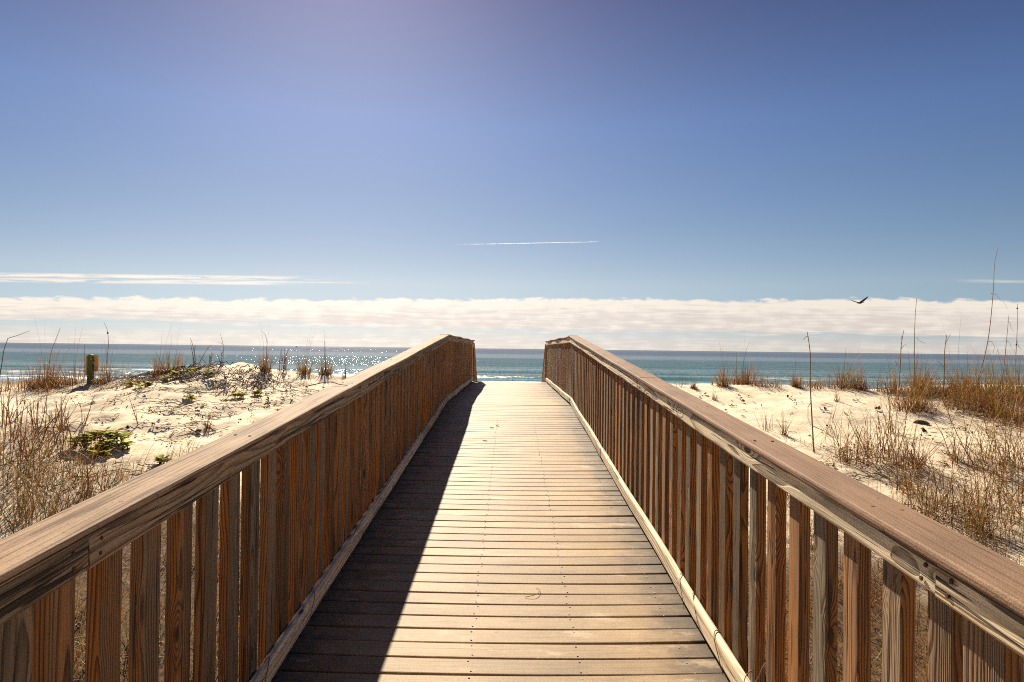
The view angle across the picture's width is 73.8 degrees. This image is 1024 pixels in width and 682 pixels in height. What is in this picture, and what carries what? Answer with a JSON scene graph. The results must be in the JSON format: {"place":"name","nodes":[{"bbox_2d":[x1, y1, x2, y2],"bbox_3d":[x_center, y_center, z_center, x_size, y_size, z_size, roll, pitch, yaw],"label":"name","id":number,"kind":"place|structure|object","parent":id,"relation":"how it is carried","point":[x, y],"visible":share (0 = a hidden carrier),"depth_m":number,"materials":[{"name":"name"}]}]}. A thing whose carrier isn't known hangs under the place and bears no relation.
{"place":"outdoors","nodes":[
{"label":"outdoors","id":0,"kind":"place"},
{"bbox_2d":[0,362,1023,681],"bbox_3d":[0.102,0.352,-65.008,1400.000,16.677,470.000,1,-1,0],"label":"sand ground","id":1,"kind":"structure","parent":0,"point":[760,402],"depth_m":11.03,"materials":[{"name":"sand"}]},
{"bbox_2d":[0,331,28,374],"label":"bent stem","id":2,"kind":"object","parent":1,"relation":"on","point":[4,349],"visible":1,"depth_m":14.59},
{"bbox_2d":[0,384,33,441],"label":"grass tuft","id":3,"kind":"object","parent":1,"relation":"on","point":[24,400],"visible":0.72,"depth_m":10.03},
{"bbox_2d":[0,385,40,425],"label":"grass tuft","id":4,"kind":"object","parent":1,"relation":"on","point":[8,410],"visible":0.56,"depth_m":11.61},
{"bbox_2d":[3,361,48,391],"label":"grass tuft","id":5,"kind":"object","parent":1,"relation":"on","point":[18,381],"visible":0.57,"depth_m":15.81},
{"bbox_2d":[0,441,56,533],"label":"grass tuft","id":6,"kind":"object","parent":1,"relation":"on","point":[21,520],"visible":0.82,"depth_m":7.07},
{"bbox_2d":[16,351,49,389],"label":"grass tuft","id":7,"kind":"object","parent":1,"relation":"on","point":[25,385],"visible":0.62,"depth_m":15.71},
{"bbox_2d":[17,363,56,437],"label":"grass tuft","id":8,"kind":"object","parent":1,"relation":"on","point":[46,405],"visible":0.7,"depth_m":10.19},
{"bbox_2d":[10,405,66,454],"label":"grass tuft","id":9,"kind":"object","parent":1,"relation":"on","point":[27,430],"visible":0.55,"depth_m":9.37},
{"bbox_2d":[0,399,79,465],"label":"grass tuft","id":10,"kind":"object","parent":1,"relation":"on","point":[31,439],"visible":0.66,"depth_m":8.97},
{"bbox_2d":[20,312,71,388],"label":"grass tuft","id":11,"kind":"object","parent":1,"relation":"on","point":[41,372],"visible":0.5,"depth_m":15.73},
{"bbox_2d":[0,437,94,516],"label":"grass tuft","id":12,"kind":"object","parent":1,"relation":"on","point":[29,488],"visible":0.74,"depth_m":7.53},
{"bbox_2d":[20,396,80,445],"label":"grass tuft","id":13,"kind":"object","parent":1,"relation":"on","point":[57,436],"visible":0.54,"depth_m":9.65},
{"bbox_2d":[10,406,94,452],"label":"grass tuft","id":14,"kind":"object","parent":1,"relation":"on","point":[62,434],"visible":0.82,"depth_m":9.45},
{"bbox_2d":[1,415,110,488],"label":"grass tuft","id":15,"kind":"object","parent":1,"relation":"on","point":[27,465],"visible":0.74,"depth_m":8.31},
{"bbox_2d":[31,343,80,390],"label":"grass tuft","id":16,"kind":"object","parent":1,"relation":"on","point":[51,383],"visible":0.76,"depth_m":15.66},
{"bbox_2d":[45,395,67,430],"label":"grass tuft","id":17,"kind":"object","parent":1,"relation":"on","point":[61,422],"visible":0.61,"depth_m":10.34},
{"bbox_2d":[1,443,120,514],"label":"grass tuft","id":18,"kind":"object","parent":1,"relation":"on","point":[55,487],"visible":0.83,"depth_m":7.58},
{"bbox_2d":[0,407,128,484],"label":"grass tuft","id":19,"kind":"object","parent":1,"relation":"on","point":[13,463],"visible":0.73,"depth_m":8.40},
{"bbox_2d":[50,320,86,385],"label":"grass tuft","id":20,"kind":"object","parent":1,"relation":"on","point":[71,379],"visible":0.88,"depth_m":15.73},
{"bbox_2d":[32,418,114,483],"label":"grass tuft","id":21,"kind":"object","parent":1,"relation":"on","point":[70,472],"visible":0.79,"depth_m":8.42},
{"bbox_2d":[77,395,94,423],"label":"grass tuft","id":22,"kind":"object","parent":1,"relation":"on","point":[88,412],"visible":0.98,"depth_m":10.68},
{"bbox_2d":[85,354,98,383],"bbox_3d":[-9.718,0.785,15.769,0.282,0.958,0.118,1,-1,0],"label":"marker post","id":23,"kind":"object","parent":1,"relation":"on","point":[90,359],"visible":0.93,"depth_m":15.73,"materials":[{"name":"green paint"}]},
{"bbox_2d":[44,443,151,501],"bbox_3d":[-4.680,1.496,7.808,1.274,0.700,1.056,0,-1,24],"label":"grass tuft","id":24,"kind":"object","parent":1,"relation":"on","point":[88,484],"visible":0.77,"depth_m":7.78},
{"bbox_2d":[0,360,199,535],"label":"dune grass","id":25,"kind":"structure","parent":1,"relation":"on","point":[25,515],"depth_m":7.92,"materials":[{"name":"plant"}]},
{"bbox_2d":[66,426,133,450],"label":"beach plant","id":26,"kind":"object","parent":1,"relation":"on","point":[113,436],"visible":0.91,"depth_m":9.53,"materials":[{"name":"green plant"}]},
{"bbox_2d":[74,340,125,384],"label":"grass tuft","id":27,"kind":"object","parent":1,"relation":"on","point":[104,379],"visible":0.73,"depth_m":15.68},
{"bbox_2d":[89,449,111,457],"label":"beach plant","id":28,"kind":"object","parent":1,"relation":"on","point":[103,452],"visible":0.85,"depth_m":9.21,"materials":[{"name":"green plant"}]},
{"bbox_2d":[102,437,145,487],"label":"grass tuft","id":29,"kind":"object","parent":1,"relation":"on","point":[120,470],"visible":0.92,"depth_m":8.21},
{"bbox_2d":[4,453,259,681],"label":"dry grass","id":30,"kind":"structure","parent":1,"relation":"on","point":[81,630],"depth_m":5.17,"materials":[{"name":"brown plant"}]},
{"bbox_2d":[133,381,152,386],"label":"beach plant","id":31,"kind":"object","parent":1,"relation":"on","point":[147,383],"visible":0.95,"depth_m":13.89,"materials":[{"name":"green plant"}]},
{"bbox_2d":[132,429,174,475],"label":"grass tuft","id":32,"kind":"object","parent":1,"relation":"on","point":[146,457],"visible":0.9,"depth_m":8.55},
{"bbox_2d":[0,371,318,496],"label":"plant litter","id":33,"kind":"object","parent":1,"relation":"on","point":[152,423],"visible":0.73,"depth_m":11.75,"materials":[{"name":"plant"}]},
{"bbox_2d":[148,329,171,377],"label":"grass tuft","id":34,"kind":"object","parent":1,"relation":"on","point":[157,367],"visible":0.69,"depth_m":15.35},
{"bbox_2d":[153,454,172,464],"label":"beach plant","id":35,"kind":"object","parent":1,"relation":"on","point":[161,459],"visible":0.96,"depth_m":9.02,"materials":[{"name":"green plant"}]},
{"bbox_2d":[155,327,187,372],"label":"grass tuft","id":36,"kind":"object","parent":1,"relation":"on","point":[168,365],"visible":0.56,"depth_m":15.59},
{"bbox_2d":[158,370,193,381],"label":"beach plant","id":37,"kind":"object","parent":1,"relation":"on","point":[175,373],"visible":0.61,"depth_m":14.22,"materials":[{"name":"green plant"}]},
{"bbox_2d":[166,428,193,460],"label":"grass tuft","id":38,"kind":"object","parent":1,"relation":"on","point":[174,447],"visible":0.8,"depth_m":9.12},
{"bbox_2d":[184,394,195,400],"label":"beach plant","id":39,"kind":"object","parent":1,"relation":"on","point":[191,397],"visible":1,"depth_m":12.72,"materials":[{"name":"green plant"}]},
{"bbox_2d":[190,342,208,365],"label":"grass tuft","id":40,"kind":"object","parent":1,"relation":"on","point":[194,354],"visible":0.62,"depth_m":15.48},
{"bbox_2d":[90,361,315,438],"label":"dead vines","id":41,"kind":"object","parent":1,"relation":"on","point":[192,374],"visible":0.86,"depth_m":14.12,"materials":[{"name":"plant"}]},
{"bbox_2d":[197,352,212,365],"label":"grass tuft","id":42,"kind":"object","parent":1,"relation":"on","point":[210,358],"visible":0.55,"depth_m":15.51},
{"bbox_2d":[200,405,223,430],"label":"grass tuft","id":43,"kind":"object","parent":1,"relation":"on","point":[207,425],"visible":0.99,"depth_m":10.86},
{"bbox_2d":[231,392,247,398],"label":"beach plant","id":44,"kind":"object","parent":1,"relation":"on","point":[241,395],"visible":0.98,"depth_m":13.09,"materials":[{"name":"green plant"}]},
{"bbox_2d":[251,390,263,395],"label":"beach plant","id":45,"kind":"object","parent":1,"relation":"on","point":[257,392],"visible":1,"depth_m":13.28,"materials":[{"name":"green plant"}]},
{"bbox_2d":[253,324,276,372],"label":"grass tuft","id":46,"kind":"object","parent":1,"relation":"on","point":[267,366],"visible":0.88,"depth_m":15.18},
{"bbox_2d":[277,349,288,374],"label":"grass tuft","id":47,"kind":"object","parent":1,"relation":"on","point":[284,367],"visible":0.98,"depth_m":15.42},
{"bbox_2d":[295,329,314,374],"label":"grass tuft","id":48,"kind":"object","parent":1,"relation":"on","point":[302,371],"visible":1,"depth_m":15.31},
{"bbox_2d":[315,335,339,374],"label":"grass tuft","id":49,"kind":"object","parent":1,"relation":"on","point":[327,371],"visible":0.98,"depth_m":15.64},
{"bbox_2d":[0,334,1023,681],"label":"boardwalk","id":50,"kind":"structure","parent":1,"relation":"on","point":[402,520],"depth_m":3.00,"materials":[{"name":"wood"}]},
{"bbox_2d":[263,656,269,681],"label":"dry straw","id":51,"kind":"object","parent":50,"relation":"on","point":[267,666],"visible":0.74,"depth_m":2.61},
{"bbox_2d":[714,630,722,673],"bbox_3d":[0.874,1.312,2.880,0.059,0.116,0.180,0,-1,24],"label":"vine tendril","id":52,"kind":"object","parent":50,"relation":"on","point":[716,648],"visible":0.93,"depth_m":2.89},
{"bbox_2d":[711,349,733,386],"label":"grass tuft","id":53,"kind":"object","parent":1,"relation":"on","point":[721,383],"visible":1,"depth_m":15.57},
{"bbox_2d":[721,370,748,384],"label":"grass tuft","id":54,"kind":"object","parent":1,"relation":"on","point":[737,382],"visible":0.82,"depth_m":16.08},
{"bbox_2d":[732,347,760,384],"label":"grass tuft","id":55,"kind":"object","parent":1,"relation":"on","point":[747,381],"visible":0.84,"depth_m":16.21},
{"bbox_2d":[747,368,770,386],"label":"grass tuft","id":56,"kind":"object","parent":1,"relation":"on","point":[759,383],"visible":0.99,"depth_m":15.60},
{"bbox_2d":[752,403,783,431],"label":"grass tuft","id":57,"kind":"object","parent":1,"relation":"on","point":[765,422],"visible":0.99,"depth_m":11.70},
{"bbox_2d":[763,373,786,387],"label":"grass tuft","id":58,"kind":"object","parent":1,"relation":"on","point":[775,385],"visible":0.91,"depth_m":15.55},
{"bbox_2d":[769,409,807,435],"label":"grass tuft","id":59,"kind":"object","parent":1,"relation":"on","point":[782,428],"visible":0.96,"depth_m":11.41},
{"bbox_2d":[788,359,799,386],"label":"grass tuft","id":60,"kind":"object","parent":1,"relation":"on","point":[796,381],"visible":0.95,"depth_m":15.66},
{"bbox_2d":[793,369,816,388],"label":"grass tuft","id":61,"kind":"object","parent":1,"relation":"on","point":[801,385],"visible":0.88,"depth_m":15.54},
{"bbox_2d":[803,332,823,451],"bbox_3d":[4.644,0.804,10.500,0.330,1.893,0.069,1,-1,0],"label":"bare stake","id":62,"kind":"object","parent":1,"relation":"on","point":[811,399],"visible":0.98,"depth_m":10.49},
{"bbox_2d":[805,370,838,388],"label":"grass tuft","id":63,"kind":"object","parent":1,"relation":"on","point":[829,383],"visible":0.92,"depth_m":15.53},
{"bbox_2d":[813,392,841,433],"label":"grass tuft","id":64,"kind":"object","parent":1,"relation":"on","point":[829,419],"visible":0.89,"depth_m":11.77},
{"bbox_2d":[813,347,871,392],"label":"grass tuft","id":65,"kind":"object","parent":1,"relation":"on","point":[844,384],"visible":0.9,"depth_m":15.58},
{"bbox_2d":[794,404,916,471],"bbox_3d":[4.886,1.258,9.706,2.171,1.152,1.523,1,-1,0],"label":"grass tuft","id":66,"kind":"object","parent":1,"relation":"on","point":[858,455],"visible":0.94,"depth_m":9.70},
{"bbox_2d":[836,346,879,390],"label":"grass tuft","id":67,"kind":"object","parent":1,"relation":"on","point":[861,379],"visible":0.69,"depth_m":15.63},
{"bbox_2d":[818,404,899,461],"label":"grass tuft","id":68,"kind":"object","parent":1,"relation":"on","point":[843,448],"visible":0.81,"depth_m":10.03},
{"bbox_2d":[699,390,1023,534],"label":"plant litter","id":69,"kind":"object","parent":1,"relation":"on","point":[947,452],"visible":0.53,"depth_m":9.67,"materials":[{"name":"plant"}]},
{"bbox_2d":[833,394,891,454],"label":"grass tuft","id":70,"kind":"object","parent":1,"relation":"on","point":[877,440],"visible":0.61,"depth_m":10.62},
{"bbox_2d":[824,399,932,470],"bbox_3d":[5.131,1.304,9.726,1.799,1.049,2.189,0,-1,25],"label":"grass tuft","id":71,"kind":"object","parent":1,"relation":"on","point":[867,461],"visible":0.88,"depth_m":9.75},
{"bbox_2d":[868,369,889,391],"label":"grass tuft","id":72,"kind":"object","parent":1,"relation":"on","point":[877,390],"visible":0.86,"depth_m":15.52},
{"bbox_2d":[869,385,897,435],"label":"grass tuft","id":73,"kind":"object","parent":1,"relation":"on","point":[889,414],"visible":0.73,"depth_m":11.88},
{"bbox_2d":[747,474,1023,681],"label":"thatch","id":74,"kind":"object","parent":1,"relation":"on","point":[873,602],"visible":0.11,"depth_m":5.86,"materials":[{"name":"brown plant"}]},
{"bbox_2d":[873,354,909,393],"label":"grass tuft","id":75,"kind":"object","parent":1,"relation":"on","point":[893,386],"visible":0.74,"depth_m":15.35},
{"bbox_2d":[763,359,1023,553],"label":"dune grass","id":76,"kind":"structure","parent":1,"relation":"on","point":[968,523],"depth_m":8.24,"materials":[{"name":"plant"}]},
{"bbox_2d":[820,393,975,469],"bbox_3d":[5.453,1.190,9.869,1.957,1.250,1.969,1,-1,0],"label":"grass tuft","id":77,"kind":"object","parent":1,"relation":"on","point":[900,444],"visible":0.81,"depth_m":9.72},
{"bbox_2d":[895,330,905,399],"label":"grass stalk","id":78,"kind":"object","parent":1,"relation":"on","point":[900,364],"depth_m":14.62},
{"bbox_2d":[872,354,947,417],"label":"grass tuft","id":79,"kind":"object","parent":1,"relation":"on","point":[917,409],"visible":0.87,"depth_m":13.55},
{"bbox_2d":[864,447,960,494],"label":"grass tuft","id":80,"kind":"object","parent":1,"relation":"on","point":[893,478],"visible":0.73,"depth_m":8.57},
{"bbox_2d":[892,425,945,468],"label":"grass tuft","id":81,"kind":"object","parent":1,"relation":"on","point":[913,443],"visible":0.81,"depth_m":9.66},
{"bbox_2d":[914,299,923,381],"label":"grass stalk","id":82,"kind":"object","parent":1,"relation":"on","point":[914,344],"depth_m":15.14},
{"bbox_2d":[888,355,950,395],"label":"grass tuft","id":83,"kind":"object","parent":1,"relation":"on","point":[915,386],"visible":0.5,"depth_m":15.13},
{"bbox_2d":[914,420,929,423],"bbox_3d":[7.612,1.505,12.697,0.286,0.074,0.129,1,-1,15],"label":"driftwood","id":84,"kind":"object","parent":1,"relation":"on","point":[922,422],"visible":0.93,"depth_m":12.66,"materials":[{"name":"wood"}]},
{"bbox_2d":[894,350,950,412],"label":"grass tuft","id":85,"kind":"object","parent":1,"relation":"on","point":[926,403],"visible":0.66,"depth_m":13.68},
{"bbox_2d":[905,353,941,389],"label":"grass tuft","id":86,"kind":"object","parent":1,"relation":"on","point":[925,376],"visible":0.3,"depth_m":15.62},
{"bbox_2d":[888,444,966,521],"bbox_3d":[4.463,1.742,7.701,1.291,1.250,1.339,1,-1,0],"label":"grass tuft","id":87,"kind":"object","parent":1,"relation":"on","point":[935,506],"visible":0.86,"depth_m":7.58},
{"bbox_2d":[871,435,989,510],"bbox_3d":[4.878,1.495,8.015,1.472,0.963,1.367,0,-1,29],"label":"grass tuft","id":88,"kind":"object","parent":1,"relation":"on","point":[930,484],"visible":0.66,"depth_m":8.01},
{"bbox_2d":[905,357,966,398],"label":"grass tuft","id":89,"kind":"object","parent":1,"relation":"on","point":[935,392],"visible":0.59,"depth_m":14.75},
{"bbox_2d":[921,455,955,488],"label":"grass tuft","id":90,"kind":"object","parent":1,"relation":"on","point":[940,475],"visible":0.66,"depth_m":8.91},
{"bbox_2d":[938,335,949,399],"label":"grass stalk","id":91,"kind":"object","parent":1,"relation":"on","point":[944,366],"depth_m":14.58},
{"bbox_2d":[925,322,990,409],"bbox_3d":[9.089,0.333,13.808,1.355,2.090,1.336,1,-1,-33],"label":"grass tuft","id":92,"kind":"object","parent":1,"relation":"on","point":[958,403],"visible":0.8,"depth_m":13.66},
{"bbox_2d":[947,425,970,461],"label":"grass tuft","id":93,"kind":"object","parent":1,"relation":"on","point":[955,458],"visible":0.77,"depth_m":9.89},
{"bbox_2d":[900,451,1020,532],"bbox_3d":[4.929,1.588,7.361,1.343,0.922,1.459,1,-1,0],"label":"grass tuft","id":94,"kind":"object","parent":1,"relation":"on","point":[968,508],"visible":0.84,"depth_m":7.47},
{"bbox_2d":[932,351,990,394],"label":"grass tuft","id":95,"kind":"object","parent":1,"relation":"on","point":[948,381],"visible":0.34,"depth_m":15.01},
{"bbox_2d":[904,442,1023,539],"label":"grass tuft","id":96,"kind":"object","parent":1,"relation":"on","point":[988,505],"visible":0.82,"depth_m":7.29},
{"bbox_2d":[946,351,984,389],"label":"grass tuft","id":97,"kind":"object","parent":1,"relation":"on","point":[980,374],"visible":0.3,"depth_m":15.19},
{"bbox_2d":[937,354,998,399],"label":"grass tuft","id":98,"kind":"object","parent":1,"relation":"on","point":[970,382],"visible":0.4,"depth_m":14.34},
{"bbox_2d":[915,444,1022,507],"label":"grass tuft","id":99,"kind":"object","parent":1,"relation":"on","point":[991,501],"visible":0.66,"depth_m":8.22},
{"bbox_2d":[916,382,1023,478],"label":"grass tuft","id":100,"kind":"object","parent":1,"relation":"on","point":[991,455],"visible":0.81,"depth_m":9.40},
{"bbox_2d":[917,380,1023,472],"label":"grass tuft","id":101,"kind":"object","parent":1,"relation":"on","point":[980,453],"visible":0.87,"depth_m":9.79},
{"bbox_2d":[935,349,1023,419],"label":"grass tuft","id":102,"kind":"object","parent":1,"relation":"on","point":[987,409],"visible":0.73,"depth_m":13.13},
{"bbox_2d":[943,336,1023,425],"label":"grass tuft","id":103,"kind":"object","parent":1,"relation":"on","point":[999,407],"visible":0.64,"depth_m":12.81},
{"bbox_2d":[947,348,1020,412],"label":"grass tuft","id":104,"kind":"object","parent":1,"relation":"on","point":[982,394],"visible":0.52,"depth_m":13.47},
{"bbox_2d":[954,346,1015,395],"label":"grass tuft","id":105,"kind":"object","parent":1,"relation":"on","point":[988,378],"visible":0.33,"depth_m":14.67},
{"bbox_2d":[947,465,1023,549],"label":"grass tuft","id":106,"kind":"object","parent":1,"relation":"on","point":[966,513],"visible":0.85,"depth_m":6.94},
{"bbox_2d":[957,413,1023,527],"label":"grass tuft","id":107,"kind":"object","parent":1,"relation":"on","point":[1012,504],"visible":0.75,"depth_m":7.58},
{"bbox_2d":[977,248,1004,384],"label":"grass stalk","id":108,"kind":"object","parent":1,"relation":"on","point":[990,321],"depth_m":15.36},
{"bbox_2d":[959,353,1023,428],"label":"grass tuft","id":109,"kind":"object","parent":1,"relation":"on","point":[1015,418],"visible":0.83,"depth_m":12.32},
{"bbox_2d":[960,418,1023,468],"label":"grass tuft","id":110,"kind":"object","parent":1,"relation":"on","point":[1021,457],"visible":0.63,"depth_m":9.68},
{"bbox_2d":[961,443,1023,504],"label":"grass tuft","id":111,"kind":"object","parent":1,"relation":"on","point":[1006,478],"visible":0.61,"depth_m":8.51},
{"bbox_2d":[972,350,1023,404],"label":"grass tuft","id":112,"kind":"object","parent":1,"relation":"on","point":[1003,387],"visible":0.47,"depth_m":13.87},
{"bbox_2d":[990,349,1023,393],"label":"grass tuft","id":113,"kind":"object","parent":1,"relation":"on","point":[1012,377],"visible":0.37,"depth_m":14.68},
{"bbox_2d":[1002,317,1012,374],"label":"grass stalk","id":114,"kind":"object","parent":1,"relation":"on","point":[1006,343],"depth_m":15.67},
{"bbox_2d":[998,354,1023,399],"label":"grass tuft","id":115,"kind":"object","parent":1,"relation":"on","point":[1016,387],"visible":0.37,"depth_m":14.11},
{"bbox_2d":[1015,304,1020,384],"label":"grass stalk","id":116,"kind":"object","parent":1,"relation":"on","point":[1016,338],"depth_m":15.29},
{"bbox_2d":[0,343,1023,388],"bbox_3d":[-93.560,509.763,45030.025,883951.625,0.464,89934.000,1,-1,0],"label":"sea","id":117,"kind":"structure","parent":0,"point":[508,365],"depth_m":242.97,"materials":[{"name":"liquid"}]},
{"bbox_2d":[0,0,1023,354],"label":"sky","id":118,"kind":"structure","parent":0,"point":[662,175],"materials":[{"name":"blue"}]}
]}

